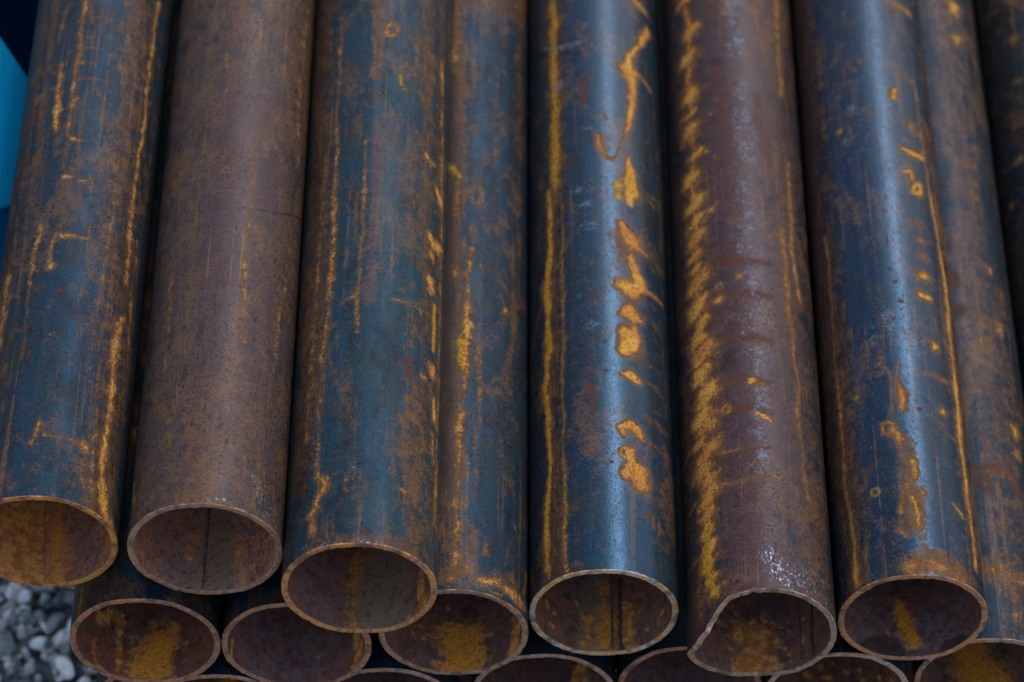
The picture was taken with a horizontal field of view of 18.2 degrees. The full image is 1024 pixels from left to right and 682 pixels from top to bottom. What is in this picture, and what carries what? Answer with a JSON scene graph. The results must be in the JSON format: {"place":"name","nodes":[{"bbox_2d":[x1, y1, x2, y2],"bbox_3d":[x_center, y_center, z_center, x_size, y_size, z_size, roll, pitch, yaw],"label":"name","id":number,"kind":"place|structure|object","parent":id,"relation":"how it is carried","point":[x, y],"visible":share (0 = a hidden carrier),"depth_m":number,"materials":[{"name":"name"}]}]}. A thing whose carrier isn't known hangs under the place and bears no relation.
{"place":"outdoors","nodes":[
{"label":"outdoors","id":0,"kind":"place"},
{"bbox_2d":[0,577,96,681],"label":"ground","id":1,"kind":"structure","parent":0,"point":[42,668],"depth_m":2.94,"materials":[{"name":"grey gravel"}]},
{"bbox_2d":[0,38,27,271],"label":"steel beam","id":2,"kind":"structure","parent":1,"relation":"on","point":[13,81],"depth_m":2.75,"materials":[{"name":"blue paint"}]},
{"bbox_2d":[0,0,38,76],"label":"steel trestle","id":3,"kind":"object","parent":1,"relation":"on","point":[17,22],"depth_m":3.29,"materials":[{"name":"blue paint"}]},
{"bbox_3d":[0.113,-0.044,3.110,0.985,0.164,0.120,0,50,0],"label":"timber bearer","id":4,"kind":"object","parent":1,"relation":"on","visible":0},
{"bbox_2d":[96,672,121,681],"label":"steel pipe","id":5,"kind":"object","parent":4,"relation":"on","point":[101,678],"visible":0.02,"depth_m":2.62,"materials":[{"name":"black metal"}]},
{"bbox_2d":[460,674,470,681],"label":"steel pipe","id":6,"kind":"object","parent":4,"relation":"on","point":[465,677],"depth_m":2.71,"materials":[{"name":"black metal"}]},
{"bbox_2d":[471,0,615,681],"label":"steel pipe","id":7,"kind":"object","parent":6,"relation":"on","point":[538,658],"visible":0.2,"depth_m":2.59,"materials":[{"name":"metal"}]},
{"bbox_2d":[529,0,678,655],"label":"steel pipe","id":8,"kind":"object","parent":7,"relation":"on","point":[602,563],"visible":1,"depth_m":2.57,"materials":[{"name":"blue metal"}]},
{"bbox_2d":[907,660,913,681],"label":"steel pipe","id":9,"kind":"object","parent":4,"relation":"on","point":[910,671],"visible":0.01,"depth_m":2.71,"materials":[{"name":"black metal"}]},
{"bbox_2d":[763,0,908,681],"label":"steel pipe","id":10,"kind":"object","parent":9,"relation":"on","point":[843,660],"visible":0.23,"depth_m":2.59,"materials":[{"name":"brown metal"}]},
{"bbox_2d":[790,0,987,659],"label":"steel pipe","id":11,"kind":"object","parent":10,"relation":"on","point":[908,570],"visible":1,"depth_m":2.57,"materials":[{"name":"blue metal"}]},
{"bbox_3d":[0.442,-1.990,4.570,0.114,0.114,6.001,0,50,0],"label":"steel pipe","id":12,"kind":"object","parent":4,"relation":"on","visible":0},
{"bbox_2d":[912,0,1023,681],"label":"steel pipe","id":13,"kind":"object","parent":12,"relation":"on","point":[993,651],"visible":0.46,"depth_m":2.70,"materials":[{"name":"metal"}]},
{"bbox_2d":[972,0,1023,398],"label":"steel pipe","id":14,"kind":"object","parent":12,"relation":"on","point":[999,25],"visible":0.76,"depth_m":2.89,"materials":[{"name":"metal"}]},
{"bbox_3d":[-0.155,-2.009,4.581,0.114,0.115,6.001,0,50,0],"label":"steel pipe","id":15,"kind":"object","parent":4,"relation":"on","visible":0},
{"bbox_2d":[181,594,260,681],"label":"steel pipe","id":16,"kind":"object","parent":15,"relation":"on","point":[221,668],"visible":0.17,"depth_m":2.47,"materials":[{"name":"black metal"}]},
{"bbox_2d":[69,0,223,681],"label":"steel pipe","id":17,"kind":"object","parent":16,"relation":"on","point":[130,622],"visible":0.27,"depth_m":2.48,"materials":[{"name":"metal"}]},
{"bbox_2d":[0,0,173,586],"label":"steel pipe","id":18,"kind":"object","parent":17,"relation":"on","point":[74,265],"visible":1,"depth_m":2.49,"materials":[{"name":"blue metal"}]},
{"bbox_2d":[127,0,315,594],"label":"steel pipe","id":19,"kind":"object","parent":17,"relation":"on","point":[207,509],"visible":1,"depth_m":2.46,"materials":[{"name":"brown metal"}]},
{"bbox_2d":[340,633,459,681],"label":"steel pipe","id":20,"kind":"object","parent":15,"relation":"on","point":[382,665],"visible":0.16,"depth_m":2.49,"materials":[{"name":"black metal"}]},
{"bbox_2d":[221,0,371,681],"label":"steel pipe","id":21,"kind":"object","parent":20,"relation":"on","point":[269,634],"visible":0.25,"depth_m":2.48,"materials":[{"name":"brown metal"}]},
{"bbox_2d":[281,0,449,632],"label":"steel pipe","id":22,"kind":"object","parent":21,"relation":"on","point":[360,551],"visible":1,"depth_m":2.46,"materials":[{"name":"blue metal"}]},
{"bbox_2d":[378,0,527,674],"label":"steel pipe","id":23,"kind":"object","parent":20,"relation":"on","point":[473,619],"visible":0.66,"depth_m":2.55,"materials":[{"name":"blue metal"}]},
{"bbox_3d":[0.091,-1.990,4.571,0.114,0.114,6.001,0,50,0],"label":"steel pipe","id":24,"kind":"object","parent":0,"visible":0},
{"bbox_2d":[616,0,761,681],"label":"steel pipe","id":25,"kind":"object","parent":24,"relation":"on","point":[665,659],"visible":0.24,"depth_m":2.60,"materials":[{"name":"metal"}]},
{"bbox_2d":[662,0,836,676],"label":"steel pipe","id":26,"kind":"object","parent":25,"relation":"on","point":[759,591],"visible":1,"depth_m":2.56,"materials":[{"name":"brown metal"}]}
]}

